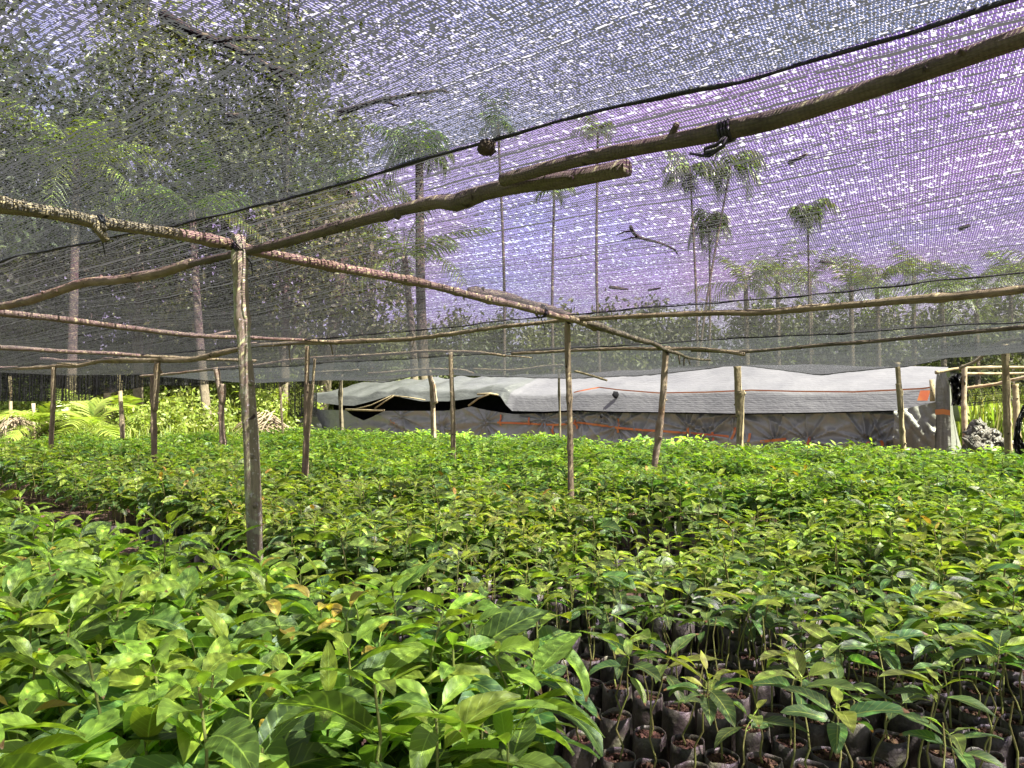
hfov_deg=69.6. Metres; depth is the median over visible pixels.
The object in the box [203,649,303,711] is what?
potted seedling
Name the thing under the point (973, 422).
filled bag
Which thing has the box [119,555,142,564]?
potted seedling
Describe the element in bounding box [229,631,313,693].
potted seedling
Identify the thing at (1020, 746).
potted seedling
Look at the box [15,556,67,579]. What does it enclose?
potted seedling
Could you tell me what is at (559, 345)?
tree
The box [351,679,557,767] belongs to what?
potted seedling
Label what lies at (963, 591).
potted seedling
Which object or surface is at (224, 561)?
potted seedling
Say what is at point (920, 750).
potted seedling
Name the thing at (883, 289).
palm tree
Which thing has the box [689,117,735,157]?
rope tie
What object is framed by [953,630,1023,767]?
potted seedling
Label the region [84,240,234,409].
tree
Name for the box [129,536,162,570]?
potted seedling
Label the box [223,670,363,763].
potted seedling
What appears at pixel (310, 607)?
potted seedling
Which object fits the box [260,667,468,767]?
potted seedling
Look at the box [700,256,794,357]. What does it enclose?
palm tree
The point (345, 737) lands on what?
potted seedling
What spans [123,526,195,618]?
potted seedling
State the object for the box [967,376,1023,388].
roof pole
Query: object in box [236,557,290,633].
potted seedling
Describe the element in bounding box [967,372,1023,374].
roof pole
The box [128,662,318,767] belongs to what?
potted seedling
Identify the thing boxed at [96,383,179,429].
bush
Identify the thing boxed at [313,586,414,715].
potted seedling
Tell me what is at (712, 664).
potted seedling
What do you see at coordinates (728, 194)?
palm tree
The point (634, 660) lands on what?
potted seedling
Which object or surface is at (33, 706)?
potted seedling
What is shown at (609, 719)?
potted seedling
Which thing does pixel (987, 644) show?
potted seedling
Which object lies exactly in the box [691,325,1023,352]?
roof pole
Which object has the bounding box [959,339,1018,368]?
roof pole
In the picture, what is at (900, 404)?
post
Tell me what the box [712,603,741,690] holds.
potted seedling
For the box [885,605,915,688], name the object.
potted seedling
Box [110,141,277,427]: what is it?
palm tree
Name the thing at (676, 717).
potted seedling
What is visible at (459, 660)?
potted seedling
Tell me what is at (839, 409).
tarpaulin shelter
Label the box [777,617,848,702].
potted seedling
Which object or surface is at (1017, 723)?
potted seedling
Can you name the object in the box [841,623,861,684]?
potted seedling
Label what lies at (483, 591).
potted seedling
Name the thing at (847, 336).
tree
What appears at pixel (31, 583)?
potted seedling
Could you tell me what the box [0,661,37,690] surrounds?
potted seedling
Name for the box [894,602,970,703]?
potted seedling
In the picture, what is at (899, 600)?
potted seedling
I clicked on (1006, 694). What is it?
potted seedling
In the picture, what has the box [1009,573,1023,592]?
potted seedling
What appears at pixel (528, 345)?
shade net
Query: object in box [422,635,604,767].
potted seedling
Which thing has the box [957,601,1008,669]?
potted seedling
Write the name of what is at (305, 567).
potted seedling
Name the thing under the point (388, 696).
potted seedling
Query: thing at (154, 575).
potted seedling
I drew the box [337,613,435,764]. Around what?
potted seedling
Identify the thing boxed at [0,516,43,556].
potted seedling
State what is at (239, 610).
potted seedling
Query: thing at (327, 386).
palm tree
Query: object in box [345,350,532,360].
roof pole
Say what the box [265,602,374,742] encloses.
potted seedling
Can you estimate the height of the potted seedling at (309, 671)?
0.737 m
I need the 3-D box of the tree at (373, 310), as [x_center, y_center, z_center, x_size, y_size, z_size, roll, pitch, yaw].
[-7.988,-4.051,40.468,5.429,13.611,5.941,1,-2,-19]
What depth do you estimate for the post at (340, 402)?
20.49 m
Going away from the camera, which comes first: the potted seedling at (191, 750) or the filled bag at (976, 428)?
the potted seedling at (191, 750)
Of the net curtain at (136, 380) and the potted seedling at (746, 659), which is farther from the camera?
the net curtain at (136, 380)
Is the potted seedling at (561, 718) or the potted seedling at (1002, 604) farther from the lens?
the potted seedling at (1002, 604)
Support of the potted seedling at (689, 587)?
on the nursery ground at (64, 508)
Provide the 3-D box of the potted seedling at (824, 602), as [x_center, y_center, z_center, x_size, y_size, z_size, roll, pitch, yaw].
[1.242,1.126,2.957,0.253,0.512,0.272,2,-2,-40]
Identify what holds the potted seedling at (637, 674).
on the nursery ground at (64, 508)
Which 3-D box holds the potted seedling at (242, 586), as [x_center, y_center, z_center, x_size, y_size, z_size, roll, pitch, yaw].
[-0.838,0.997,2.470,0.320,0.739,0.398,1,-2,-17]
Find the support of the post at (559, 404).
on the ground
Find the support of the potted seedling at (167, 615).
on the nursery ground at (64, 508)
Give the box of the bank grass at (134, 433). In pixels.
[0,422,301,447]
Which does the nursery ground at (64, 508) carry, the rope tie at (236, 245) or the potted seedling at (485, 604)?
the potted seedling at (485, 604)
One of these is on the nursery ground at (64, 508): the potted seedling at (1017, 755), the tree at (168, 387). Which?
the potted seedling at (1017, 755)
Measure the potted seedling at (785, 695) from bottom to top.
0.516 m
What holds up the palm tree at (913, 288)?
on the ground
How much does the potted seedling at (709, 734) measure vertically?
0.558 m
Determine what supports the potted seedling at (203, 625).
on the nursery ground at (64, 508)
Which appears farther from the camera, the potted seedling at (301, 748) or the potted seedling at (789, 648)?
the potted seedling at (789, 648)
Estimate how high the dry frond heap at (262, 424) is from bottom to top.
1.193 m
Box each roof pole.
[0,195,110,242]
[0,258,193,309]
[0,310,236,338]
[0,345,256,361]
[4,347,237,369]
[40,357,190,362]
[103,214,596,331]
[140,355,344,376]
[170,158,631,266]
[232,335,383,343]
[251,315,580,361]
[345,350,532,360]
[372,368,472,373]
[467,286,680,352]
[498,26,1023,186]
[511,347,745,355]
[566,284,1023,321]
[574,370,607,380]
[667,349,710,365]
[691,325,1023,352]
[935,366,1023,373]
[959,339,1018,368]
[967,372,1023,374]
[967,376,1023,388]
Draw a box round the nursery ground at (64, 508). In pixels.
[0,466,1019,744]
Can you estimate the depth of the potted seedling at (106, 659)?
1.67 m
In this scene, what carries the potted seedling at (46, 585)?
on the nursery ground at (64, 508)
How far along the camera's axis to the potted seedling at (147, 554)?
2.77 m
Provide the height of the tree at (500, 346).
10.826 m
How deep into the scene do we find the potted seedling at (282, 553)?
2.69 m
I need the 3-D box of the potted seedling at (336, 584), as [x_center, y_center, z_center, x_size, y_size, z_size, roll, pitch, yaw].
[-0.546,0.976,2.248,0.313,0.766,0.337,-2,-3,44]
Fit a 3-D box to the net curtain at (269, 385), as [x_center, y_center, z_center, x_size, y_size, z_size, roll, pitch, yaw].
[-7.101,-0.001,20.510,1.786,0.355,0.029,0,-2,0]
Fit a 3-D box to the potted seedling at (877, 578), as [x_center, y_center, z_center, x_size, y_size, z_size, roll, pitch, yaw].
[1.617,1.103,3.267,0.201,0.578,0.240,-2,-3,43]
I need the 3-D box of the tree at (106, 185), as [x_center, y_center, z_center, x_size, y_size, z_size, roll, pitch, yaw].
[-18.953,-7.019,34.455,7.588,19.146,8.750,0,-2,0]
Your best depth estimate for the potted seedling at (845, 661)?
3.16 m
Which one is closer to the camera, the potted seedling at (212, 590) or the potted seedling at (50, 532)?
the potted seedling at (212, 590)
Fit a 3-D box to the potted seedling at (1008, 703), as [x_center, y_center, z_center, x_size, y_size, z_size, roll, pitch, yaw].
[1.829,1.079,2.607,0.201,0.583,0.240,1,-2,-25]
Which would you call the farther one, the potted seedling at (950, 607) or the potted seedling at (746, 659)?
the potted seedling at (746, 659)
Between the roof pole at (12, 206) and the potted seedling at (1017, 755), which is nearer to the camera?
the potted seedling at (1017, 755)
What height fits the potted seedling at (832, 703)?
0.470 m
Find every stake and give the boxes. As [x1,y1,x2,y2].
[8,376,12,442]
[31,403,35,443]
[279,386,283,433]
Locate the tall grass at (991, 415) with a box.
[955,383,1023,448]
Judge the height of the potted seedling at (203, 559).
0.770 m
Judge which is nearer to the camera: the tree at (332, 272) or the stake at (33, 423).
the stake at (33, 423)
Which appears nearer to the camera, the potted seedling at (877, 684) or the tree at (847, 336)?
the potted seedling at (877, 684)
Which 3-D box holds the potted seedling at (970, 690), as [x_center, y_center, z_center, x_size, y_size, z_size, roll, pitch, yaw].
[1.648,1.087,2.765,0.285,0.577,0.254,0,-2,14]
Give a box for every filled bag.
[961,425,988,440]
[961,431,987,452]
[962,437,986,457]
[966,418,991,435]
[984,435,1000,446]
[986,444,1000,450]
[987,429,1003,445]
[999,439,1013,451]
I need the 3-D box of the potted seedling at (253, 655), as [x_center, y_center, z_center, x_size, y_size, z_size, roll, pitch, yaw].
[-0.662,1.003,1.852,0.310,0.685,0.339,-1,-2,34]
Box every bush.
[0,377,62,437]
[36,383,103,434]
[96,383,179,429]
[125,389,199,437]
[146,386,236,428]
[162,402,242,440]
[196,370,266,423]
[224,376,317,429]
[265,375,326,429]
[941,342,1023,405]
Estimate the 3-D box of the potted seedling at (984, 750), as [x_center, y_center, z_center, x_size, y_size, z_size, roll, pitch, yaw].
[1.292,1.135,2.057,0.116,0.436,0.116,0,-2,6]
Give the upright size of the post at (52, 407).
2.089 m
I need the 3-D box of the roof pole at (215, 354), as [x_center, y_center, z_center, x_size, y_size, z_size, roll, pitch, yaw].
[-7.667,-0.369,12.568,10.948,0.298,0.229,-1,-2,38]
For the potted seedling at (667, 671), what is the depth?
3.08 m
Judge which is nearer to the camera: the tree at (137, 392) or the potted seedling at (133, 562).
the potted seedling at (133, 562)
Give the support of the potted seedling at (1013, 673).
on the nursery ground at (64, 508)
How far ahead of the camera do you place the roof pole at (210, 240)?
3.78 m
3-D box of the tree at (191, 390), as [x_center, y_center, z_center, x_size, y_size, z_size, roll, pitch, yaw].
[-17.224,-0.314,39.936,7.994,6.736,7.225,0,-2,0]
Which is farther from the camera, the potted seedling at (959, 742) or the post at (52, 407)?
the post at (52, 407)
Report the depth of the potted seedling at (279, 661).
1.58 m
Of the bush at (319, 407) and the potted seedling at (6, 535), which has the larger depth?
the bush at (319, 407)
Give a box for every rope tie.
[91,215,105,256]
[231,240,252,275]
[536,306,547,330]
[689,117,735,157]
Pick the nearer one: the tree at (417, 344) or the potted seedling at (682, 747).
the potted seedling at (682, 747)
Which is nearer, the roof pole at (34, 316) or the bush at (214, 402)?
the roof pole at (34, 316)
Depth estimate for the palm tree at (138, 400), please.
23.64 m
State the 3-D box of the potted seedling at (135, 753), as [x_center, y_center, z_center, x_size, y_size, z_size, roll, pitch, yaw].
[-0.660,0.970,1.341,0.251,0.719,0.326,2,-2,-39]
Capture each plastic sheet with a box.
[947,373,968,405]
[1013,405,1023,454]
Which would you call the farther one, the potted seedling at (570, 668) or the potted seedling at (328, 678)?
the potted seedling at (570, 668)
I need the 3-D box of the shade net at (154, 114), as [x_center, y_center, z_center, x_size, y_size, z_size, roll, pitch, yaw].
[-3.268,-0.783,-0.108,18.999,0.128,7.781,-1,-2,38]
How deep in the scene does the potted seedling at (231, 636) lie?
2.16 m
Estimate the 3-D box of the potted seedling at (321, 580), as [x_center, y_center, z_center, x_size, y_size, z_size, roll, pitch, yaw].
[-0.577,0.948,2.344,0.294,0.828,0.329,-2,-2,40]
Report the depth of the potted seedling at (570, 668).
3.13 m
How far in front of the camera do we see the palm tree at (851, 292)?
52.09 m
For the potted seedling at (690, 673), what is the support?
on the nursery ground at (64, 508)
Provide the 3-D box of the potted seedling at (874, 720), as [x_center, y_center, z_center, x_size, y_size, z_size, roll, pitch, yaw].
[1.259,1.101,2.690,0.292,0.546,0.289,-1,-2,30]
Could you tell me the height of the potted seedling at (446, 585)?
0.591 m
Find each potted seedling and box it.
[0,512,83,557]
[0,513,78,559]
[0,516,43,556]
[0,532,7,538]
[0,534,77,595]
[0,537,36,555]
[0,539,108,587]
[0,548,89,617]
[0,551,14,567]
[0,555,77,644]
[0,558,67,661]
[0,565,92,647]
[0,573,103,703]
[0,586,139,732]
[0,589,95,713]
[0,593,73,650]
[0,635,95,731]
[0,636,176,765]
[0,648,86,738]
[0,650,90,740]
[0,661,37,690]
[0,677,90,767]
[0,679,77,741]
[0,690,185,767]
[0,710,126,762]
[1,644,106,730]
[2,548,24,574]
[2,552,50,600]
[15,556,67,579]
[15,587,25,598]
[20,555,135,599]
[30,521,103,544]
[34,540,148,597]
[34,550,139,639]
[37,609,147,650]
[48,578,140,665]
[49,736,115,767]
[50,521,122,573]
[50,559,155,645]
[50,634,182,715]
[53,645,178,760]
[54,579,91,586]
[55,678,222,765]
[59,525,158,618]
[64,533,79,537]
[65,566,184,692]
[77,643,228,742]
[79,580,206,694]
[81,533,156,577]
[83,599,129,651]
[90,571,196,658]
[93,545,144,638]
[95,647,198,736]
[97,566,185,625]
[99,572,152,651]
[99,635,244,702]
[103,652,281,767]
[104,644,182,673]
[107,537,156,601]
[108,506,181,562]
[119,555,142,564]
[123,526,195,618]
[123,550,178,573]
[124,550,189,619]
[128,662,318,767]
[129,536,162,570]
[131,656,204,750]
[131,740,171,757]
[133,550,211,601]
[134,559,236,639]
[135,567,237,654]
[136,508,218,563]
[136,634,293,767]
[138,553,178,567]
[139,613,282,698]
[140,600,232,669]
[145,565,238,663]
[150,590,300,700]
[151,640,201,683]
[152,532,216,578]
[157,564,249,637]
[167,524,263,583]
[177,565,246,620]
[184,548,212,570]
[184,583,234,656]
[186,607,251,698]
[188,546,257,589]
[196,560,314,638]
[197,606,274,705]
[199,554,252,654]
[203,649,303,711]
[208,547,299,624]
[209,581,287,631]
[217,704,357,767]
[218,653,375,708]
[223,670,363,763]
[225,566,286,637]
[226,590,284,653]
[229,599,353,700]
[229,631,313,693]
[232,570,304,644]
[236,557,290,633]
[236,642,274,700]
[249,629,279,652]
[251,560,338,632]
[252,645,312,730]
[257,640,386,767]
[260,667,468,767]
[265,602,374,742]
[268,593,379,744]
[270,584,377,671]
[273,590,332,644]
[274,556,335,609]
[276,616,438,767]
[286,552,354,615]
[291,590,400,715]
[292,579,393,658]
[293,665,443,767]
[302,644,361,752]
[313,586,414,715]
[320,588,395,634]
[325,575,420,746]
[331,581,446,640]
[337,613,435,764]
[339,718,476,765]
[342,691,408,752]
[343,674,450,747]
[345,589,488,764]
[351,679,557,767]
[352,555,464,674]
[353,675,522,767]
[359,593,498,748]
[374,708,445,766]
[381,631,503,766]
[385,632,446,644]
[396,623,470,691]
[400,587,456,634]
[409,589,497,663]
[417,602,534,720]
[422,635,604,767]
[424,579,474,604]
[430,684,574,767]
[433,605,551,748]
[443,586,499,652]
[453,703,561,767]
[463,586,600,754]
[465,601,526,633]
[475,631,574,736]
[488,633,602,767]
[513,624,542,712]
[516,597,546,694]
[526,582,573,686]
[547,597,575,702]
[548,688,565,757]
[553,689,569,733]
[555,605,574,674]
[562,658,598,767]
[564,558,636,679]
[569,647,600,767]
[571,604,638,714]
[575,590,602,712]
[577,570,657,682]
[580,630,670,764]
[588,614,666,730]
[589,637,660,767]
[622,592,692,699]
[625,567,674,685]
[626,633,722,761]
[628,568,694,665]
[631,587,687,702]
[634,676,669,767]
[657,579,721,676]
[657,609,682,676]
[658,612,737,694]
[662,651,695,762]
[664,651,752,767]
[669,665,704,767]
[672,677,740,767]
[677,604,733,734]
[697,618,731,750]
[703,591,782,752]
[706,586,752,666]
[710,592,792,690]
[710,604,735,674]
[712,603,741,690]
[714,699,808,767]
[732,582,803,668]
[734,607,761,677]
[735,645,771,767]
[736,583,811,714]
[740,567,800,703]
[740,569,798,668]
[745,669,782,767]
[752,647,856,767]
[756,616,788,745]
[759,634,841,757]
[759,643,844,767]
[766,592,821,679]
[768,604,841,733]
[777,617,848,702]
[781,685,909,767]
[782,595,844,685]
[787,600,814,653]
[790,716,795,767]
[794,621,889,767]
[799,660,892,767]
[800,626,864,722]
[801,596,871,678]
[802,598,844,661]
[814,607,896,740]
[825,591,890,674]
[827,624,927,767]
[828,591,887,683]
[829,594,900,710]
[837,585,860,667]
[838,704,852,767]
[841,588,901,670]
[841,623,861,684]
[841,685,935,767]
[847,564,899,655]
[853,599,939,730]
[856,611,924,698]
[857,613,936,767]
[867,557,921,661]
[867,587,938,676]
[879,667,998,767]
[883,584,961,684]
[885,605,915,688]
[891,580,943,661]
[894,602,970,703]
[896,593,953,702]
[897,713,1005,767]
[900,601,981,743]
[900,658,923,677]
[903,734,909,767]
[907,620,996,766]
[912,649,1003,767]
[917,580,979,669]
[918,702,934,767]
[919,565,977,670]
[919,592,995,695]
[919,596,998,706]
[926,625,1017,746]
[930,587,1004,672]
[931,585,978,685]
[941,639,971,719]
[942,722,945,767]
[944,556,1023,661]
[945,629,1023,767]
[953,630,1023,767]
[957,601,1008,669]
[961,579,1023,689]
[968,604,1022,706]
[968,608,1023,726]
[972,612,1023,688]
[979,717,998,767]
[985,585,1023,666]
[986,603,1023,714]
[994,597,1023,678]
[995,640,1023,756]
[995,654,1023,758]
[1007,633,1023,656]
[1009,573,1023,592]
[1009,701,1018,767]
[1010,581,1023,591]
[1012,625,1023,698]
[1015,757,1023,767]
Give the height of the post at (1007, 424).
2.335 m
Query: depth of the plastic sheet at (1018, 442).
10.19 m
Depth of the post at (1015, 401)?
14.01 m
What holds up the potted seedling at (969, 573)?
on the nursery ground at (64, 508)
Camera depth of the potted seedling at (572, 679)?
2.90 m
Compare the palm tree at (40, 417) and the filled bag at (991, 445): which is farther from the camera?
the palm tree at (40, 417)
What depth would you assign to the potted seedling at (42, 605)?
2.35 m
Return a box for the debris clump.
[477,138,496,156]
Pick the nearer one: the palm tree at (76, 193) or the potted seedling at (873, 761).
the potted seedling at (873, 761)
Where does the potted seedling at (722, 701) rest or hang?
on the nursery ground at (64, 508)
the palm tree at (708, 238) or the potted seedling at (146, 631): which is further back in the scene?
the palm tree at (708, 238)
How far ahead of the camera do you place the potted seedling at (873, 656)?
3.15 m
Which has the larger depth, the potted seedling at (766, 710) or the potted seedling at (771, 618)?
the potted seedling at (771, 618)
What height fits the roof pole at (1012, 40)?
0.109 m
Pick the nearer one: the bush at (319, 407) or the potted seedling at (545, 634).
the potted seedling at (545, 634)
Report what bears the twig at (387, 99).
on the shade net at (154, 114)
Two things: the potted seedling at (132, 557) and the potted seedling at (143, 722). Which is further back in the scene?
the potted seedling at (132, 557)
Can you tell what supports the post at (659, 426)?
on the ground
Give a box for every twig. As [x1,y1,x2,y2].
[158,9,296,81]
[338,89,448,115]
[617,226,676,253]
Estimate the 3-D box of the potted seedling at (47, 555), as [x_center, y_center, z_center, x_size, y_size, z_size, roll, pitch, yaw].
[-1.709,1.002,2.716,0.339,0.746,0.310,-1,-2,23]
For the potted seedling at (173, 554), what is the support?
on the nursery ground at (64, 508)
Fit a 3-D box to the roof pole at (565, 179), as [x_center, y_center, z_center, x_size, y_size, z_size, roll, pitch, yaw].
[-0.711,-0.634,3.020,2.681,0.086,0.071,-1,-2,38]
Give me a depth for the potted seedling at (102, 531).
2.68 m
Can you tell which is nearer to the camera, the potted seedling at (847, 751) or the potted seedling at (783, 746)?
the potted seedling at (847, 751)
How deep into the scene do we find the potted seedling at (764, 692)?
2.83 m
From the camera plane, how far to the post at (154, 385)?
10.61 m
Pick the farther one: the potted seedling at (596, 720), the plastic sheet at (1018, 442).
the plastic sheet at (1018, 442)
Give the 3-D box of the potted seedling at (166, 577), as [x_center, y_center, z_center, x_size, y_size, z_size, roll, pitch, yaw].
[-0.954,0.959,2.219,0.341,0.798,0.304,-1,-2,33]
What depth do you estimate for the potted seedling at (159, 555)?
2.97 m
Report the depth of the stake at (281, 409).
20.96 m
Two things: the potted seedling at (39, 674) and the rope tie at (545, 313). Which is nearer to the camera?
the potted seedling at (39, 674)
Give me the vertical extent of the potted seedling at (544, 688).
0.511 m
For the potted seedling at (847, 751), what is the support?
on the nursery ground at (64, 508)
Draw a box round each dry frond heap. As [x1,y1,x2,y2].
[0,412,56,443]
[233,410,290,435]
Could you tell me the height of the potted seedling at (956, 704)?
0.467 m
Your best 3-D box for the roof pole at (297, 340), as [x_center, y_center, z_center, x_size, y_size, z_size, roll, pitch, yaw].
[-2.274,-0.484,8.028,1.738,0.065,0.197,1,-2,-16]
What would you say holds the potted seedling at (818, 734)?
on the nursery ground at (64, 508)
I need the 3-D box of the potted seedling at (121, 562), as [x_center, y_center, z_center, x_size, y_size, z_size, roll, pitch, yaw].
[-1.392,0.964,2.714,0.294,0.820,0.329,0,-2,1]
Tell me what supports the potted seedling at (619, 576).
on the nursery ground at (64, 508)
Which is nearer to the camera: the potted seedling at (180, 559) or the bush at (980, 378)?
the potted seedling at (180, 559)
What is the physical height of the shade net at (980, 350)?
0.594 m
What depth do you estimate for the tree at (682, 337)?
64.36 m
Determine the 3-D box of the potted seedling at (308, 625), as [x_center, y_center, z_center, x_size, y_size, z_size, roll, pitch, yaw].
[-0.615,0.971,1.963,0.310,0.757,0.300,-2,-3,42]
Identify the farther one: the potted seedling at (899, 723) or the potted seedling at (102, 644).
the potted seedling at (899, 723)
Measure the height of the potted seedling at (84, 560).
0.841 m
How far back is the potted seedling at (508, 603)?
2.81 m
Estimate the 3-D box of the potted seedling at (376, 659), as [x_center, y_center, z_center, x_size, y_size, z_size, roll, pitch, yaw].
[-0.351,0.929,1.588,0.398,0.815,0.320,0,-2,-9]
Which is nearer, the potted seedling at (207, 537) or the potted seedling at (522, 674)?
the potted seedling at (522, 674)
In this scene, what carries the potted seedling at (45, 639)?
on the nursery ground at (64, 508)
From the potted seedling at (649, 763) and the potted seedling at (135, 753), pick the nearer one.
the potted seedling at (135, 753)
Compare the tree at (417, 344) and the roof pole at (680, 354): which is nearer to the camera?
the roof pole at (680, 354)
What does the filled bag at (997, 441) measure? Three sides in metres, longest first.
0.435 x 0.368 x 0.276 m
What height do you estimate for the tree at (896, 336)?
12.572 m
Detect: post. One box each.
[48,367,55,448]
[117,379,124,438]
[149,362,162,469]
[213,369,226,446]
[231,234,262,562]
[302,346,311,480]
[309,358,315,441]
[338,375,343,430]
[427,370,437,441]
[448,354,455,490]
[558,378,560,437]
[564,321,574,537]
[651,346,669,474]
[733,366,745,447]
[895,362,906,453]
[960,365,967,457]
[1001,344,1012,457]
[1011,384,1021,437]
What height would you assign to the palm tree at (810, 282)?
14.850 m
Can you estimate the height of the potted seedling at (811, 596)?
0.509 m
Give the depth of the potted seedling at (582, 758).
2.29 m
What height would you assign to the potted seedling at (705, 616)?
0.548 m
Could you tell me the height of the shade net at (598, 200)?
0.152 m
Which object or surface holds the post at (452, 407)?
on the ground
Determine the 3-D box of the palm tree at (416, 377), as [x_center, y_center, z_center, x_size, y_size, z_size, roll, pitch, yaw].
[-3.814,-2.941,32.304,6.440,10.864,5.708,-1,-2,17]
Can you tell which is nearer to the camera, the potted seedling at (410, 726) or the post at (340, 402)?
the potted seedling at (410, 726)
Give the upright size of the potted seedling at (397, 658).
0.865 m
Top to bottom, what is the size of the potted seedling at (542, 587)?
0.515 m
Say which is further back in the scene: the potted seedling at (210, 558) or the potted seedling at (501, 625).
the potted seedling at (210, 558)
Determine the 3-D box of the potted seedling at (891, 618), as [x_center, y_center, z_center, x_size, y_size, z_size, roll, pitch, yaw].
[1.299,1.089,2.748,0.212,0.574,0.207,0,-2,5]
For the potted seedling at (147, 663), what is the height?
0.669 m
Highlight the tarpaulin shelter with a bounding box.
[295,364,961,456]
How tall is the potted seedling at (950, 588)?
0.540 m
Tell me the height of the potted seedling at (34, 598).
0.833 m
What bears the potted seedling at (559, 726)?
on the nursery ground at (64, 508)
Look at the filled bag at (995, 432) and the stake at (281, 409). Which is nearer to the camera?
the filled bag at (995, 432)
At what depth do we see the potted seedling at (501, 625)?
1.81 m
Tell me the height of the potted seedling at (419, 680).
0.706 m
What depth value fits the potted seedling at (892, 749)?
2.41 m
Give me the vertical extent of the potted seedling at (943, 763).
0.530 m
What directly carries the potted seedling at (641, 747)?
on the nursery ground at (64, 508)
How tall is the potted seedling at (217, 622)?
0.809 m
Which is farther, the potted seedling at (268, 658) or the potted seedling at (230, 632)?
the potted seedling at (230, 632)
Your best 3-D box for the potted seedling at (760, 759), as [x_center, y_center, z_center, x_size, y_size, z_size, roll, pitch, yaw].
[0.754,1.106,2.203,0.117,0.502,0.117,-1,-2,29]
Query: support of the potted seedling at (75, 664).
on the nursery ground at (64, 508)
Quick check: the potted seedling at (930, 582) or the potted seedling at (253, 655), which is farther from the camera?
the potted seedling at (930, 582)
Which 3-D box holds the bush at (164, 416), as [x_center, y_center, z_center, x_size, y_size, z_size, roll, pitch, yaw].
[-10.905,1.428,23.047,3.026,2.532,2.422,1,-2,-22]
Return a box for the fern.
[54,394,136,440]
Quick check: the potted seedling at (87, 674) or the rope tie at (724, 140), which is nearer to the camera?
the potted seedling at (87, 674)
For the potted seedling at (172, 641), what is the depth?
1.68 m
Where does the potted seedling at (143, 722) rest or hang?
on the nursery ground at (64, 508)
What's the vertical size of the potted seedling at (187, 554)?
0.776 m
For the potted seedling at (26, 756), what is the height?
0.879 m
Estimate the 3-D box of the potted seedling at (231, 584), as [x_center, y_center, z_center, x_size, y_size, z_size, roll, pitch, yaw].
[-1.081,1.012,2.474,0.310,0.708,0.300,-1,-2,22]
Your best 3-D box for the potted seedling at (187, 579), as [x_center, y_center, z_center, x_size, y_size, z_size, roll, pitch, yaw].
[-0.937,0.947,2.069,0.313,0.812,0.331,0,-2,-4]
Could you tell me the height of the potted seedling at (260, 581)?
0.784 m
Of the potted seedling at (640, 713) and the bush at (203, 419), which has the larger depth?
the bush at (203, 419)
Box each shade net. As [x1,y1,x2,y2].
[0,0,1018,262]
[0,0,1023,367]
[0,272,1023,374]
[136,321,1023,382]
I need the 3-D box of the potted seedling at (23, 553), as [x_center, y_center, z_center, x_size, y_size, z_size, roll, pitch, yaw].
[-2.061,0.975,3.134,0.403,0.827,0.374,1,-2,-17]
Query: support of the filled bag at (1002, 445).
on the filled bag
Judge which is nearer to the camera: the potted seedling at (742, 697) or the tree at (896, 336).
the potted seedling at (742, 697)
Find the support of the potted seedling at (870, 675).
on the nursery ground at (64, 508)
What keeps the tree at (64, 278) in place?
on the ground
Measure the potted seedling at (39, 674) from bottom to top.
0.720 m
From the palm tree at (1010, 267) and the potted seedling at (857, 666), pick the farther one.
the palm tree at (1010, 267)
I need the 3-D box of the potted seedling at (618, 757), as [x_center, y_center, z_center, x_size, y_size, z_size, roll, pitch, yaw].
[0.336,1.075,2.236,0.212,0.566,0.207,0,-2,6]
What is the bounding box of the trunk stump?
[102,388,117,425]
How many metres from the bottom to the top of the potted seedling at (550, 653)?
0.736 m
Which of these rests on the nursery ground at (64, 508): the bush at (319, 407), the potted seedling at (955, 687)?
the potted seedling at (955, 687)
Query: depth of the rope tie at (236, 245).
3.37 m
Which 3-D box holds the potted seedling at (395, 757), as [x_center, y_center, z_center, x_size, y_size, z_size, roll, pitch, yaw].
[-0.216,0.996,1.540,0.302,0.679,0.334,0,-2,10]
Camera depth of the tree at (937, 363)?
60.34 m
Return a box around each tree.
[0,0,85,344]
[0,83,174,430]
[0,268,95,408]
[0,400,89,440]
[1,90,133,425]
[23,41,161,412]
[28,390,113,435]
[36,0,232,418]
[66,335,176,421]
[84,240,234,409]
[86,395,189,436]
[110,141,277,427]
[121,35,295,379]
[127,340,233,410]
[191,0,377,424]
[205,217,332,395]
[290,112,410,409]
[291,122,380,386]
[295,348,368,409]
[311,318,409,408]
[330,193,416,381]
[349,211,492,379]
[362,120,452,379]
[395,300,446,379]
[429,305,506,378]
[457,308,543,377]
[478,90,516,374]
[510,298,609,373]
[535,188,572,371]
[572,116,614,368]
[572,291,653,371]
[620,295,695,368]
[660,152,730,357]
[666,299,727,366]
[688,210,732,362]
[698,147,766,363]
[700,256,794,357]
[700,295,840,364]
[746,237,817,364]
[762,247,839,354]
[788,198,839,360]
[793,294,894,366]
[818,254,900,364]
[834,257,922,364]
[855,291,939,366]
[878,262,978,366]
[880,241,967,365]
[899,301,1023,392]
[923,265,1015,384]
[970,294,1023,395]
[982,250,1023,383]
[984,250,1023,284]
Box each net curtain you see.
[0,372,231,400]
[226,378,286,389]
[288,381,316,416]
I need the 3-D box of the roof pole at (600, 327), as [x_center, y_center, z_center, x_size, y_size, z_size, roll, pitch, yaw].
[0.999,-0.516,7.166,0.211,0.148,5.176,-1,-2,28]
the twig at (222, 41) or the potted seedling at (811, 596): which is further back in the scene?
the potted seedling at (811, 596)
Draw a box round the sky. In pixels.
[0,0,1023,370]
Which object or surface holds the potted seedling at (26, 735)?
on the nursery ground at (64, 508)
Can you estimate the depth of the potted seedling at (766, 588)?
3.06 m
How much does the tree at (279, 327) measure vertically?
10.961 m
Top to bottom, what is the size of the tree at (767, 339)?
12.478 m

